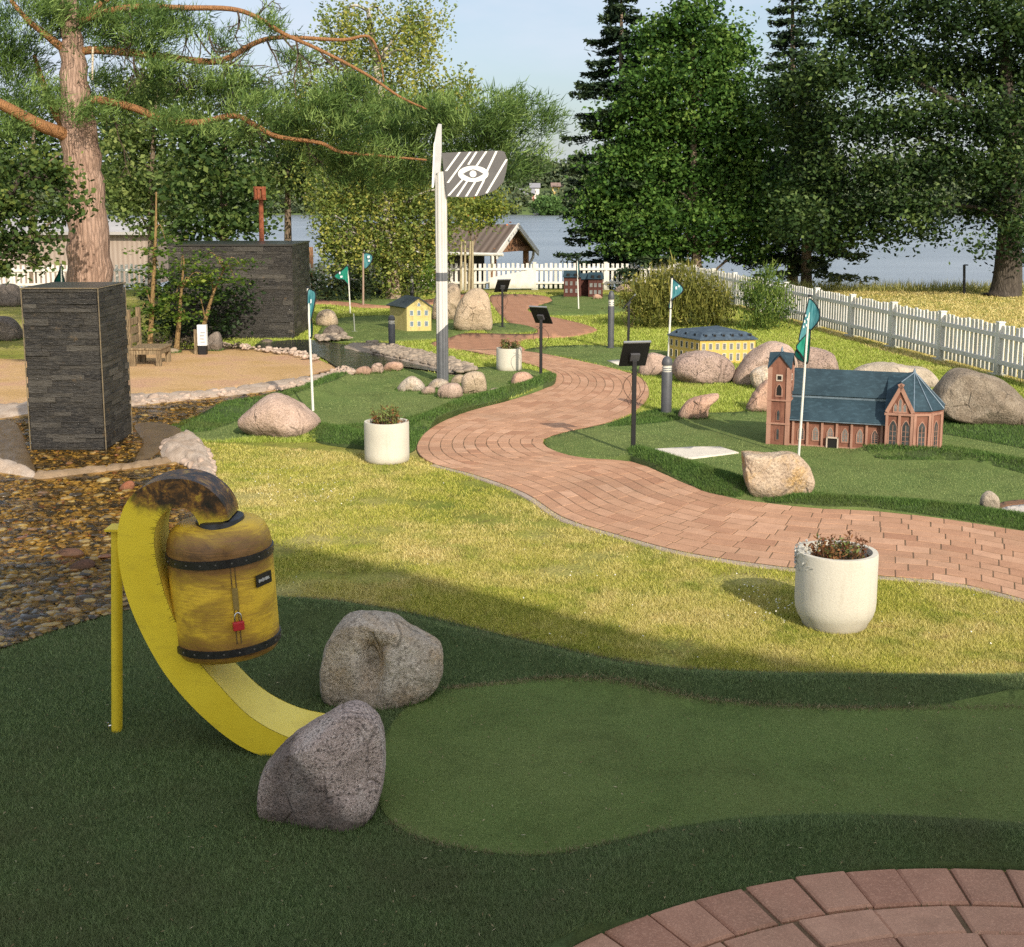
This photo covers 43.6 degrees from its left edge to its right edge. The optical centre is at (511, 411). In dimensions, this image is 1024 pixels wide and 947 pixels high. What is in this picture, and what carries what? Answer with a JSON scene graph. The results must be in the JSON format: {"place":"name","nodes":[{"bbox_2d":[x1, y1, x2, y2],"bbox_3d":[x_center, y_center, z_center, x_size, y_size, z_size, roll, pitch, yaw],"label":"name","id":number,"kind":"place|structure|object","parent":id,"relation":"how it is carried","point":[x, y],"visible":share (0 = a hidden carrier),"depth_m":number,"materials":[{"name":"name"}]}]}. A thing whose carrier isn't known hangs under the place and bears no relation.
{"place":"outdoors","nodes":[
{"label":"outdoors","id":0,"kind":"place"},
{"bbox_2d":[255,340,455,372],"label":"pond water","id":1,"kind":"structure","parent":0,"point":[337,354],"depth_m":19.87,"materials":[{"name":"black liquid"}]},
{"bbox_2d":[315,293,488,308],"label":"path","id":2,"kind":"structure","parent":0,"point":[359,305],"depth_m":29.91,"materials":[{"name":"red brick"}]},
{"bbox_2d":[447,187,525,290],"bbox_3d":[-0.807,-4.460,32.707,2.310,2.812,1.407,0,9,0],"label":"rowan tree","id":3,"kind":"object","parent":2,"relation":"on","point":[487,210],"visible":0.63,"depth_m":32.52,"materials":[{"name":"green plant"}]},
{"bbox_2d":[0,288,1023,871],"bbox_3d":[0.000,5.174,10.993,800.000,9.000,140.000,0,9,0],"label":"ground","id":4,"kind":"structure","parent":0,"point":[10,350],"depth_m":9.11,"materials":[{"name":"green plant"}]},
{"bbox_2d":[0,88,142,282],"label":"leafy tree","id":5,"kind":"object","parent":4,"relation":"on","point":[46,147],"visible":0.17,"depth_m":33.26,"materials":[{"name":"green plant"}]},
{"bbox_2d":[0,263,162,290],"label":"picket fence","id":6,"kind":"object","parent":4,"relation":"on","point":[18,270],"visible":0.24,"depth_m":33.81,"materials":[{"name":"white wood"}]},
{"bbox_2d":[0,218,187,282],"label":"long hall","id":7,"kind":"structure","parent":4,"relation":"on","point":[118,245],"depth_m":51.68,"materials":[{"name":"beige wood"}]},
{"bbox_2d":[0,371,327,648],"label":"stream bed","id":8,"kind":"object","parent":4,"relation":"on","point":[163,409],"visible":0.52,"depth_m":12.14,"materials":[{"name":"brown gravel"}]},
{"bbox_2d":[0,420,36,472],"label":"basin wall","id":9,"kind":"structure","parent":8,"relation":"on","point":[13,446],"depth_m":12.39,"materials":[{"name":"beige concrete"}]},
{"bbox_2d":[19,282,132,451],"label":"slate pillar","id":10,"kind":"structure","parent":8,"relation":"on","point":[76,351],"depth_m":12.24,"materials":[{"name":"grey stone"}]},
{"bbox_2d":[31,457,170,480],"bbox_3d":[-3.641,0.494,11.479,1.332,0.055,0.352,-6,11,-34],"label":"stream lip","id":11,"kind":"object","parent":8,"relation":"on","point":[43,475],"visible":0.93,"depth_m":11.35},
{"bbox_2d":[133,422,182,461],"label":"basin wall","id":12,"kind":"structure","parent":8,"relation":"on","point":[151,435],"depth_m":12.97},
{"bbox_2d":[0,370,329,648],"bbox_3d":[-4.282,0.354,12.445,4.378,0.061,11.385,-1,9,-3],"label":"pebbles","id":13,"kind":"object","parent":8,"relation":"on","point":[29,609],"visible":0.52,"depth_m":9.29,"materials":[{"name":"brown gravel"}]},
{"bbox_2d":[0,370,341,419],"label":"stream rim","id":14,"kind":"object","parent":8,"relation":"on","point":[12,410],"visible":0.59,"depth_m":15.63,"materials":[{"name":"stone"}]},
{"bbox_2d":[160,430,215,475],"bbox_3d":[-3.036,0.384,11.937,0.452,0.123,2.420,-3,10,-18],"label":"stream rim","id":15,"kind":"object","parent":8,"relation":"on","point":[186,444],"visible":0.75,"depth_m":11.93,"materials":[{"name":"stone"}]},
{"bbox_2d":[95,49,234,303],"bbox_3d":[-8.199,-5.308,29.602,3.792,6.215,2.928,0,9,0],"label":"leafy tree","id":16,"kind":"object","parent":4,"relation":"on","point":[140,145],"visible":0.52,"depth_m":29.34,"materials":[{"name":"green plant"}]},
{"bbox_2d":[0,348,334,403],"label":"gravel yard","id":17,"kind":"structure","parent":4,"relation":"on","point":[186,370],"depth_m":18.10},
{"bbox_2d":[0,138,104,284],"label":"hornbeam tree","id":18,"kind":"object","parent":17,"relation":"on","point":[53,176],"visible":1,"depth_m":18.70,"materials":[{"name":"green plant"}]},
{"bbox_2d":[125,307,171,365],"bbox_3d":[-5.353,-1.104,18.873,0.498,0.833,0.620,0,9,0],"label":"wooden chair","id":19,"kind":"object","parent":17,"relation":"on","point":[140,350],"visible":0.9,"depth_m":18.70,"materials":[{"name":"brown wood"}]},
{"bbox_2d":[123,192,196,343],"bbox_3d":[-5.621,-2.228,20.140,1.321,2.425,1.367,0,9,0],"label":"sapling","id":20,"kind":"object","parent":17,"relation":"on","point":[155,252],"visible":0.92,"depth_m":20.08,"materials":[{"name":"green plant"}]},
{"bbox_2d":[148,254,232,349],"bbox_3d":[-5.182,-1.762,20.515,1.358,1.530,1.182,-4,10,-23],"label":"sapling","id":21,"kind":"object","parent":17,"relation":"on","point":[203,277],"visible":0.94,"depth_m":20.40,"materials":[{"name":"green plant"}]},
{"bbox_2d":[166,247,270,323],"bbox_3d":[-4.735,-1.842,20.664,1.752,1.629,1.154,0,9,0],"label":"sapling","id":22,"kind":"object","parent":17,"relation":"on","point":[222,269],"visible":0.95,"depth_m":20.60,"materials":[{"name":"green plant"}]},
{"bbox_2d":[126,257,273,341],"bbox_3d":[-5.445,-1.775,21.610,2.869,1.645,1.629,0,9,0],"label":"shrub","id":23,"kind":"object","parent":4,"relation":"on","point":[224,322],"visible":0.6,"depth_m":21.66,"materials":[{"name":"green plant"}]},
{"bbox_2d":[137,89,305,249],"bbox_3d":[-6.197,-4.350,27.399,3.549,5.043,2.843,0,9,0],"label":"leafy tree","id":24,"kind":"object","parent":4,"relation":"on","point":[226,181],"visible":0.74,"depth_m":27.01,"materials":[{"name":"green plant"}]},
{"bbox_2d":[166,241,310,338],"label":"slate wall","id":25,"kind":"structure","parent":4,"relation":"on","point":[283,272],"depth_m":22.28,"materials":[{"name":"black stone"}]},
{"bbox_2d":[134,342,355,474],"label":"bank stones","id":26,"kind":"object","parent":4,"relation":"on","point":[189,464],"visible":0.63,"depth_m":15.90,"materials":[{"name":"grey stone"}]},
{"bbox_2d":[171,371,347,432],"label":"artificial turf","id":27,"kind":"structure","parent":4,"relation":"on","point":[234,409],"depth_m":14.51,"materials":[{"name":"green plastic"}]},
{"bbox_2d":[231,99,322,240],"bbox_3d":[-5.865,-5.275,32.573,2.986,5.400,2.678,-8,12,-38],"label":"leafy tree","id":28,"kind":"object","parent":4,"relation":"on","point":[288,181],"visible":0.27,"depth_m":32.29,"materials":[{"name":"green plant"}]},
{"bbox_2d":[0,0,586,281],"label":"pine tree","id":29,"kind":"object","parent":4,"relation":"on","point":[74,111],"visible":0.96,"depth_m":20.18,"materials":[{"name":"green plant"}]},
{"bbox_2d":[257,700,385,832],"bbox_3d":[-0.752,1.425,5.087,0.506,0.583,0.426,0,9,0],"label":"boulder","id":30,"kind":"object","parent":4,"relation":"on","point":[327,769],"visible":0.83,"depth_m":4.93,"materials":[{"name":"grey stone"}]},
{"bbox_2d":[309,265,361,300],"bbox_3d":[-4.385,-3.038,30.618,1.588,1.009,1.212,-4,10,-24],"label":"hedge bush","id":31,"kind":"object","parent":4,"relation":"on","point":[328,289],"visible":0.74,"depth_m":30.42,"materials":[{"name":"green plant"}]},
{"bbox_2d":[316,291,395,304],"bbox_3d":[-3.774,-2.830,31.774,2.174,0.015,5.519,-5,11,-28],"label":"putting green","id":32,"kind":"object","parent":4,"relation":"on","point":[374,301],"visible":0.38,"depth_m":31.07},
{"bbox_2d":[194,293,1023,530],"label":"turf pile","id":33,"kind":"object","parent":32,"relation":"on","point":[830,466],"visible":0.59,"depth_m":12.66,"materials":[{"name":"green plastic"}]},
{"bbox_2d":[173,367,546,452],"bbox_3d":[-1.466,-0.219,15.671,3.128,0.124,6.397,3,10,18],"label":"putting green","id":34,"kind":"object","parent":4,"relation":"on","point":[333,391],"visible":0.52,"depth_m":15.58,"materials":[{"name":"green carpet"}]},
{"bbox_2d":[237,393,320,438],"bbox_3d":[-2.410,0.065,13.245,0.846,0.511,0.687,0,9,0],"label":"boulder","id":35,"kind":"object","parent":34,"relation":"on","point":[278,415],"visible":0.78,"depth_m":13.00,"materials":[{"name":"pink stone"}]},
{"bbox_2d":[309,370,556,452],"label":"artificial turf","id":36,"kind":"structure","parent":34,"relation":"on","point":[361,447],"depth_m":13.93,"materials":[{"name":"green plastic"}]},
{"bbox_2d":[432,124,507,380],"bbox_3d":[-0.548,-2.058,16.820,0.987,3.366,0.179,0,9,0],"label":"eye sign","id":37,"kind":"object","parent":34,"relation":"on","point":[472,174],"visible":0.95,"depth_m":16.60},
{"bbox_2d":[496,346,521,370],"bbox_3d":[-0.042,-0.750,18.241,0.362,0.322,0.362,0,9,0],"label":"planter","id":38,"kind":"object","parent":34,"relation":"on","point":[508,359],"visible":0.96,"depth_m":18.09,"materials":[{"name":"concrete"}]},
{"bbox_2d":[529,305,552,373],"bbox_3d":[0.389,-0.940,17.326,0.271,0.994,0.188,6,11,32],"label":"info sign","id":39,"kind":"object","parent":34,"relation":"on","point":[541,315],"visible":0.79,"depth_m":17.28,"materials":[{"name":"black metal"}]},
{"bbox_2d":[276,0,490,300],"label":"birch tree","id":40,"kind":"object","parent":4,"relation":"on","point":[392,236],"visible":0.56,"depth_m":30.64,"materials":[{"name":"green plant"}]},
{"bbox_2d":[364,418,408,464],"bbox_3d":[-1.162,0.274,11.885,0.416,0.378,0.416,0,9,0],"label":"planter","id":41,"kind":"object","parent":4,"relation":"on","point":[387,444],"visible":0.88,"depth_m":11.71,"materials":[{"name":"concrete"}]},
{"bbox_2d":[318,315,466,342],"bbox_3d":[-2.057,-1.589,24.284,3.183,0.014,5.232,0,9,0],"label":"putting green","id":42,"kind":"object","parent":4,"relation":"on","point":[372,326],"visible":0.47,"depth_m":23.54,"materials":[{"name":"green carpet"}]},
{"bbox_2d":[386,295,432,330],"bbox_3d":[-1.912,-1.834,23.871,0.818,0.641,0.689,-2,10,-10],"label":"yellow house model","id":43,"kind":"object","parent":42,"relation":"on","point":[410,313],"visible":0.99,"depth_m":23.62},
{"bbox_2d":[453,288,492,330],"bbox_3d":[-0.726,-1.866,23.801,0.730,0.863,0.612,0,9,0],"label":"boulder","id":44,"kind":"object","parent":42,"relation":"on","point":[473,311],"visible":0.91,"depth_m":23.59,"materials":[{"name":"beige stone"}]},
{"bbox_2d":[314,331,478,373],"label":"cobbles","id":45,"kind":"object","parent":4,"relation":"on","point":[458,366],"visible":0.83,"depth_m":19.62,"materials":[{"name":"stone"}]},
{"bbox_2d":[309,222,538,288],"bbox_3d":[-2.895,-4.865,41.212,7.320,2.437,2.891,5,11,27],"label":"lakeside hut","id":46,"kind":"object","parent":4,"relation":"on","point":[508,238],"visible":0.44,"depth_m":39.53,"materials":[{"name":"wood"}]},
{"bbox_2d":[310,262,678,289],"bbox_3d":[-2.274,-3.664,34.628,13.652,0.766,0.200,0,9,0],"label":"picket fence","id":47,"kind":"object","parent":4,"relation":"on","point":[605,268],"visible":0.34,"depth_m":34.60,"materials":[{"name":"white wood"}]},
{"bbox_2d":[0,290,1017,834],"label":"grass tufts","id":48,"kind":"object","parent":4,"relation":"on","point":[374,818],"visible":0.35,"depth_m":14.25,"materials":[{"name":"green plant"}]},
{"bbox_2d":[0,595,1023,946],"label":"artificial turf","id":49,"kind":"structure","parent":4,"relation":"on","point":[576,938],"depth_m":4.90,"materials":[{"name":"green plastic"}]},
{"bbox_2d":[104,469,324,755],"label":"barrel ramp","id":50,"kind":"structure","parent":49,"relation":"on","point":[200,589],"depth_m":5.46,"materials":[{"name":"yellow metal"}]},
{"bbox_2d":[319,610,443,709],"bbox_3d":[-0.632,1.235,6.259,0.598,0.543,0.414,0,9,0],"label":"boulder","id":51,"kind":"object","parent":49,"relation":"on","point":[386,660],"visible":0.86,"depth_m":6.11,"materials":[{"name":"grey stone"}]},
{"bbox_2d":[289,594,1019,675],"bbox_3d":[0.620,1.250,6.936,4.346,0.058,0.582,3,10,19],"label":"frayed edge","id":52,"kind":"object","parent":49,"relation":"on","point":[363,603],"visible":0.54,"depth_m":6.91,"materials":[{"name":"green plastic"}]},
{"bbox_2d":[379,677,1023,854],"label":"putting green","id":53,"kind":"object","parent":49,"relation":"on","point":[665,708],"visible":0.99,"depth_m":5.53,"materials":[{"name":"green carpet"}]},
{"bbox_2d":[379,676,1023,853],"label":"turf pile","id":54,"kind":"object","parent":53,"relation":"on","point":[717,786],"visible":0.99,"depth_m":5.45,"materials":[{"name":"green plastic"}]},
{"bbox_2d":[443,671,1023,712],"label":"frayed edge","id":55,"kind":"object","parent":49,"relation":"on","point":[728,700],"visible":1,"depth_m":6.14,"materials":[{"name":"green plastic"}]},
{"bbox_2d":[490,269,534,287],"bbox_3d":[0.007,-3.564,34.344,1.217,0.513,0.030,0,9,0],"label":"white board","id":56,"kind":"object","parent":4,"relation":"on","point":[523,279],"visible":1,"depth_m":34.33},
{"bbox_2d":[528,294,637,315],"bbox_3d":[1.802,-2.496,29.754,2.432,0.015,6.330,2,10,10],"label":"putting green","id":57,"kind":"object","parent":4,"relation":"on","point":[563,301],"visible":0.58,"depth_m":29.04,"materials":[{"name":"green carpet"}]},
{"bbox_2d":[563,270,603,296],"bbox_3d":[1.800,-3.232,32.317,1.027,0.660,1.000,0,9,3],"label":"red house model","id":58,"kind":"object","parent":57,"relation":"on","point":[590,284],"visible":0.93,"depth_m":31.94},
{"bbox_2d":[158,291,1023,442],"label":"lawn grass","id":59,"kind":"structure","parent":4,"relation":"on","point":[743,392],"depth_m":21.18,"materials":[{"name":"green plant"}]},
{"bbox_2d":[524,345,674,371],"bbox_3d":[1.725,-0.856,19.851,1.989,0.014,3.442,-5,11,-30],"label":"putting green","id":60,"kind":"object","parent":4,"relation":"on","point":[602,353],"visible":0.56,"depth_m":20.31,"materials":[{"name":"green carpet"}]},
{"bbox_2d":[522,0,703,288],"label":"spruce tree","id":61,"kind":"object","parent":4,"relation":"on","point":[614,12],"visible":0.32,"depth_m":35.55,"materials":[{"name":"green plant"}]},
{"bbox_2d":[601,247,745,328],"bbox_3d":[3.123,-2.126,24.476,2.834,2.016,1.733,0,9,0],"label":"tall shrub","id":62,"kind":"object","parent":4,"relation":"on","point":[652,296],"visible":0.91,"depth_m":24.24,"materials":[{"name":"green plant"}]},
{"bbox_2d":[556,0,821,270],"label":"maple tree","id":63,"kind":"object","parent":4,"relation":"on","point":[682,59],"visible":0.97,"depth_m":34.25,"materials":[{"name":"green plant"}]},
{"bbox_2d":[672,350,734,384],"bbox_3d":[2.548,-0.560,17.021,0.828,0.507,0.589,0,9,0],"label":"boulder","id":64,"kind":"object","parent":4,"relation":"on","point":[700,366],"visible":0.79,"depth_m":16.81,"materials":[{"name":"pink stone"}]},
{"bbox_2d":[667,326,757,362],"bbox_3d":[2.955,-1.030,19.476,1.051,0.510,1.340,-3,10,-16],"label":"mansard model","id":65,"kind":"object","parent":4,"relation":"on","point":[733,345],"visible":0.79,"depth_m":18.99},
{"bbox_2d":[417,349,1023,598],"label":"brick path","id":66,"kind":"structure","parent":4,"relation":"on","point":[699,494],"depth_m":9.93,"materials":[{"name":"red brick"}]},
{"bbox_2d":[430,464,1023,602],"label":"path edging","id":67,"kind":"object","parent":4,"relation":"on","point":[533,500],"visible":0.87,"depth_m":8.91,"materials":[{"name":"concrete"}]},
{"bbox_2d":[726,253,803,332],"bbox_3d":[4.830,-2.133,24.158,1.398,1.701,1.845,4,10,21],"label":"round bush","id":68,"kind":"object","parent":4,"relation":"on","point":[758,294],"visible":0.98,"depth_m":23.92,"materials":[{"name":"green plant"}]},
{"bbox_2d":[732,341,797,385],"bbox_3d":[3.333,-0.591,16.872,0.842,0.677,0.673,0,9,0],"label":"boulder","id":69,"kind":"object","parent":4,"relation":"on","point":[755,357],"visible":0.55,"depth_m":16.66,"materials":[{"name":"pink stone"}]},
{"bbox_2d":[544,411,1023,529],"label":"putting green","id":70,"kind":"object","parent":4,"relation":"on","point":[864,475],"visible":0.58,"depth_m":11.90,"materials":[{"name":"green carpet"}]},
{"bbox_2d":[608,407,681,426],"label":"artificial turf","id":71,"kind":"structure","parent":70,"relation":"on","point":[644,421],"depth_m":13.90,"materials":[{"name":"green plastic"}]},
{"bbox_2d":[661,356,672,412],"bbox_3d":[1.752,-0.301,14.494,0.152,0.659,0.152,0,9,0],"label":"bollard lamp","id":72,"kind":"object","parent":71,"relation":"on","point":[666,389],"visible":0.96,"depth_m":14.45,"materials":[{"name":"metal"}]},
{"bbox_2d":[626,444,746,497],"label":"artificial turf","id":73,"kind":"structure","parent":70,"relation":"on","point":[635,459],"depth_m":11.04,"materials":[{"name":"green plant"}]},
{"bbox_2d":[619,340,650,445],"bbox_3d":[1.158,-0.133,12.138,0.266,1.098,0.175,-2,10,-12],"label":"info sign","id":74,"kind":"object","parent":73,"relation":"on","point":[634,354],"visible":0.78,"depth_m":12.09,"materials":[{"name":"black metal"}]},
{"bbox_2d":[656,446,738,458],"bbox_3d":[1.748,0.386,12.316,0.703,0.025,0.570,-5,11,-30],"label":"tee mat","id":75,"kind":"object","parent":70,"relation":"on","point":[694,452],"visible":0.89,"depth_m":12.27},
{"bbox_2d":[678,393,718,418],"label":"boulder","id":76,"kind":"object","parent":70,"relation":"on","point":[697,407],"visible":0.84,"depth_m":14.14,"materials":[{"name":"stone"}]},
{"bbox_2d":[741,450,814,497],"bbox_3d":[2.168,0.538,10.500,0.581,0.434,0.366,0,9,0],"label":"boulder","id":77,"kind":"object","parent":70,"relation":"on","point":[772,474],"visible":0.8,"depth_m":10.34,"materials":[{"name":"stone"}]},
{"bbox_2d":[794,295,820,455],"bbox_3d":[2.726,-0.305,11.900,0.227,1.556,0.060,0,9,0],"label":"golf flag","id":78,"kind":"object","parent":70,"relation":"on","point":[812,315],"visible":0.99,"depth_m":11.84,"materials":[{"name":"teal fabric"}]},
{"bbox_2d":[766,346,944,448],"bbox_3d":[3.406,-0.144,12.651,1.663,0.993,0.741,3,10,20],"label":"church model","id":79,"kind":"object","parent":70,"relation":"on","point":[850,409],"visible":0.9,"depth_m":12.50},
{"bbox_2d":[762,489,1023,530],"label":"artificial turf","id":80,"kind":"structure","parent":70,"relation":"on","point":[889,508],"depth_m":9.92,"materials":[{"name":"green plastic"}]},
{"bbox_2d":[863,442,1023,473],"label":"artificial turf","id":81,"kind":"structure","parent":70,"relation":"on","point":[957,456],"depth_m":11.94,"materials":[{"name":"green plastic"}]},
{"bbox_2d":[943,418,1023,448],"bbox_3d":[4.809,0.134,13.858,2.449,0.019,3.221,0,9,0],"label":"artificial turf","id":82,"kind":"structure","parent":70,"relation":"on","point":[968,430],"depth_m":13.30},
{"bbox_2d":[932,368,1023,424],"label":"boulder","id":83,"kind":"object","parent":82,"relation":"on","point":[968,396],"visible":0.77,"depth_m":13.70,"materials":[{"name":"grey stone"}]},
{"bbox_2d":[732,0,855,284],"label":"spruce tree","id":84,"kind":"object","parent":4,"relation":"on","point":[789,36],"visible":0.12,"depth_m":36.71,"materials":[{"name":"green plant"}]},
{"bbox_2d":[752,95,878,284],"bbox_3d":[8.423,-6.212,35.484,3.530,5.799,3.036,0,9,0],"label":"spruce tree","id":85,"kind":"object","parent":4,"relation":"on","point":[805,271],"visible":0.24,"depth_m":35.60,"materials":[{"name":"green plant"}]},
{"bbox_2d":[797,347,838,369],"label":"boulder","id":86,"kind":"object","parent":4,"relation":"on","point":[819,358],"visible":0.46,"depth_m":17.80,"materials":[{"name":"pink stone"}]},
{"bbox_2d":[794,540,878,634],"bbox_3d":[1.844,1.003,7.292,0.455,0.439,0.455,0,9,0],"label":"planter","id":87,"kind":"object","parent":4,"relation":"on","point":[835,596],"visible":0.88,"depth_m":7.11,"materials":[{"name":"concrete"}]},
{"bbox_2d":[794,530,868,570],"bbox_3d":[1.805,0.790,7.256,0.414,0.225,0.405,4,10,25],"label":"potted plant","id":88,"kind":"object","parent":87,"relation":"in","point":[830,551],"visible":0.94,"depth_m":7.22,"materials":[{"name":"green plant"}]},
{"bbox_2d":[675,262,1023,378],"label":"picket fence","id":89,"kind":"object","parent":4,"relation":"on","point":[853,317],"visible":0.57,"depth_m":20.30,"materials":[{"name":"white wood"}]},
{"bbox_2d":[732,0,1023,296],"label":"oak tree","id":90,"kind":"object","parent":4,"relation":"on","point":[999,172],"visible":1,"depth_m":31.01,"materials":[{"name":"green plant"}]},
{"bbox_2d":[854,362,938,387],"bbox_3d":[4.987,-0.429,16.683,1.167,0.436,0.590,0,9,0],"label":"boulder","id":91,"kind":"object","parent":4,"relation":"on","point":[929,377],"visible":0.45,"depth_m":16.47,"materials":[{"name":"stone"}]},
{"bbox_2d":[784,277,1023,291],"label":"reeds","id":92,"kind":"object","parent":4,"relation":"on","point":[891,287],"visible":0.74,"depth_m":34.23,"materials":[{"name":"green plant"}]},
{"bbox_2d":[0,0,1023,178],"label":"sky","id":93,"kind":"structure","parent":0,"point":[506,41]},
{"bbox_2d":[431,294,596,355],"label":"path","id":94,"kind":"structure","parent":0,"point":[515,309],"depth_m":24.10,"materials":[{"name":"red brick"}]},
{"bbox_2d":[13,215,1023,288],"bbox_3d":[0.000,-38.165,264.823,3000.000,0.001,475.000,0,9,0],"label":"lake","id":95,"kind":"structure","parent":0,"point":[546,235],"depth_m":130.28,"materials":[{"name":"liquid"}]},
{"bbox_2d":[526,194,567,214],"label":"shore bush","id":96,"kind":"object","parent":95,"relation":"on","point":[547,205],"visible":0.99,"depth_m":461.51,"materials":[{"name":"green plant"}]},
{"bbox_2d":[36,181,1022,214],"bbox_3d":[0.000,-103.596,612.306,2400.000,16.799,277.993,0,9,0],"label":"hills","id":97,"kind":"structure","parent":0,"point":[526,210],"depth_m":487.31,"materials":[{"name":"green plant"}]},
{"bbox_2d":[4,149,1023,214],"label":"forest","id":98,"kind":"object","parent":97,"relation":"on","point":[556,176],"visible":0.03,"depth_m":496.84,"materials":[{"name":"green plant"}]},
{"bbox_2d":[573,868,1023,946],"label":"paving","id":99,"kind":"structure","parent":0,"point":[988,915],"depth_m":4.31,"materials":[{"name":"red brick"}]},
{"bbox_2d":[739,290,1023,382],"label":"lawn grass","id":100,"kind":"structure","parent":0,"point":[932,305],"depth_m":27.99,"materials":[{"name":"plant"}]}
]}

